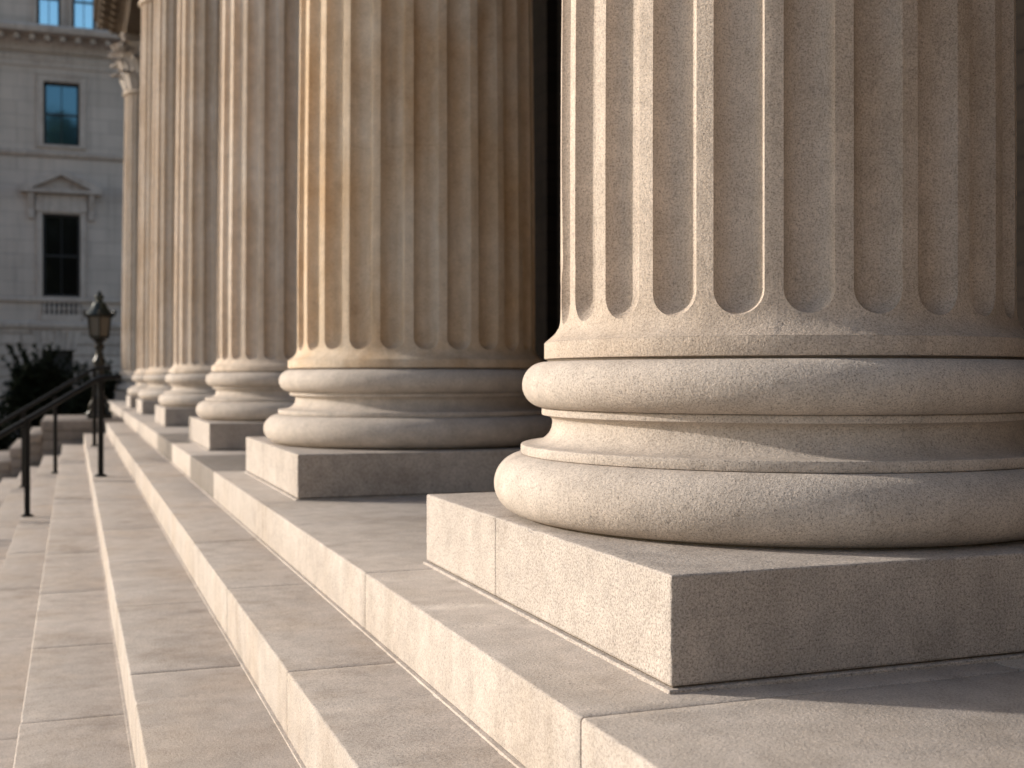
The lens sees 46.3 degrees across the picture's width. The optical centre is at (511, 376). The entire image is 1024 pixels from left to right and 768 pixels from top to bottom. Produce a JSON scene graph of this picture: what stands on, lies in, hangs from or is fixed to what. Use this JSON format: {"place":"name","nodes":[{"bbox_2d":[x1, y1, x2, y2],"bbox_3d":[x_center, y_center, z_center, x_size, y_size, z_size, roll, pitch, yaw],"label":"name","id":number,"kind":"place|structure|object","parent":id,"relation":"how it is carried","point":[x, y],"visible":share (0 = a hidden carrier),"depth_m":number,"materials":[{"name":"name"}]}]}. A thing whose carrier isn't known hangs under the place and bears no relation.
{"place":"outdoors","nodes":[
{"label":"outdoors","id":0,"kind":"place"},
{"bbox_2d":[0,0,124,431],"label":"stone building","id":1,"kind":"structure","parent":0,"point":[62,104],"depth_m":39.95,"materials":[{"name":"stone"}]},
{"bbox_2d":[32,0,64,25],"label":"window","id":2,"kind":"structure","parent":1,"relation":"in","point":[50,12],"depth_m":39.97,"materials":[{"name":"glass"}]},
{"bbox_2d":[36,72,86,149],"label":"window","id":3,"kind":"structure","parent":1,"relation":"in","point":[57,104],"depth_m":40.11,"materials":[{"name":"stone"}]},
{"bbox_2d":[36,211,86,297],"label":"window","id":4,"kind":"structure","parent":1,"relation":"in","point":[61,240],"depth_m":40.12,"materials":[{"name":"glass"}]},
{"bbox_2d":[68,0,96,28],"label":"window","id":5,"kind":"structure","parent":1,"relation":"in","point":[80,12],"depth_m":40.36,"materials":[{"name":"glass"}]},
{"label":"ground","id":6,"kind":"structure","parent":0,"visible":0},
{"bbox_2d":[0,396,15,450],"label":"shrub","id":7,"kind":"object","parent":6,"relation":"on","point":[4,439],"visible":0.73,"depth_m":25.34,"materials":[{"name":"green plant"}]},
{"bbox_2d":[0,342,76,449],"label":"shrub","id":8,"kind":"object","parent":6,"relation":"on","point":[38,380],"visible":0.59,"depth_m":27.93,"materials":[{"name":"green plant"}]},
{"bbox_2d":[0,415,123,481],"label":"cheek wall","id":9,"kind":"structure","parent":6,"relation":"on","point":[72,429],"depth_m":18.10,"materials":[{"name":"stone"}]},
{"bbox_2d":[82,290,115,418],"bbox_3d":[-6.615,-0.363,19.196,0.514,2.050,0.586,0,0,-20],"label":"street lamp","id":10,"kind":"object","parent":9,"relation":"on","point":[99,315],"visible":0.87,"depth_m":19.10,"materials":[{"name":"brown metal"}]},
{"bbox_2d":[60,360,120,414],"bbox_3d":[-9.791,0.787,27.814,1.400,2.389,1.196,0,0,-20],"label":"shrub","id":11,"kind":"object","parent":6,"relation":"on","point":[79,402],"visible":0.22,"depth_m":27.64,"materials":[{"name":"green plant"}]},
{"bbox_2d":[106,365,120,398],"bbox_3d":[-9.626,0.843,29.302,1.285,2.305,1.022,0,0,-20],"label":"shrub","id":12,"kind":"object","parent":6,"relation":"on","point":[118,381],"depth_m":29.11,"materials":[{"name":"green plant"}]},
{"bbox_2d":[0,422,525,767],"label":"stone staircase","id":13,"kind":"structure","parent":6,"relation":"on","point":[158,609],"depth_m":3.78,"materials":[{"name":"beige stone"}]},
{"bbox_2d":[0,366,111,487],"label":"handrail","id":14,"kind":"object","parent":13,"relation":"on","point":[22,411],"visible":0.88,"depth_m":14.56,"materials":[{"name":"black metal"}]},
{"bbox_2d":[0,375,121,516],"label":"handrail","id":15,"kind":"object","parent":13,"relation":"on","point":[25,422],"visible":1,"depth_m":10.13,"materials":[{"name":"black metal"}]},
{"bbox_2d":[108,400,1023,767],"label":"portico floor","id":16,"kind":"structure","parent":6,"relation":"on","point":[522,690],"depth_m":2.12,"materials":[{"name":"stone"}]},
{"bbox_2d":[108,32,140,399],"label":"fluted column","id":17,"kind":"structure","parent":16,"relation":"on","point":[125,54],"depth_m":27.87,"materials":[{"name":"stone"}]},
{"bbox_2d":[126,0,153,407],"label":"fluted column","id":18,"kind":"structure","parent":16,"relation":"on","point":[144,208],"depth_m":21.09,"materials":[{"name":"stone"}]},
{"bbox_2d":[136,0,176,413],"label":"fluted column","id":19,"kind":"structure","parent":16,"relation":"on","point":[162,194],"depth_m":17.56,"materials":[{"name":"stone"}]},
{"bbox_2d":[154,0,220,426],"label":"fluted column","id":20,"kind":"structure","parent":16,"relation":"on","point":[196,198],"depth_m":13.30,"materials":[{"name":"stone"}]},
{"bbox_2d":[188,0,299,450],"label":"fluted column","id":21,"kind":"structure","parent":16,"relation":"on","point":[258,205],"depth_m":9.10,"materials":[{"name":"stone"}]},
{"bbox_2d":[244,0,551,500],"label":"fluted column","id":22,"kind":"structure","parent":16,"relation":"on","point":[413,360],"depth_m":5.66,"materials":[{"name":"stone"}]},
{"bbox_2d":[423,0,1023,693],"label":"fluted column","id":23,"kind":"structure","parent":16,"relation":"on","point":[773,386],"depth_m":2.45,"materials":[{"name":"stone"}]},
{"bbox_2d":[532,0,1023,361],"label":"portico wall","id":24,"kind":"structure","parent":6,"relation":"on","point":[547,21],"depth_m":12.89,"materials":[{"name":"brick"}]},
{"bbox_2d":[94,0,140,41],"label":"entablature","id":25,"kind":"structure","parent":24,"relation":"on","point":[117,17],"depth_m":27.23,"materials":[{"name":"stone"}]}
]}

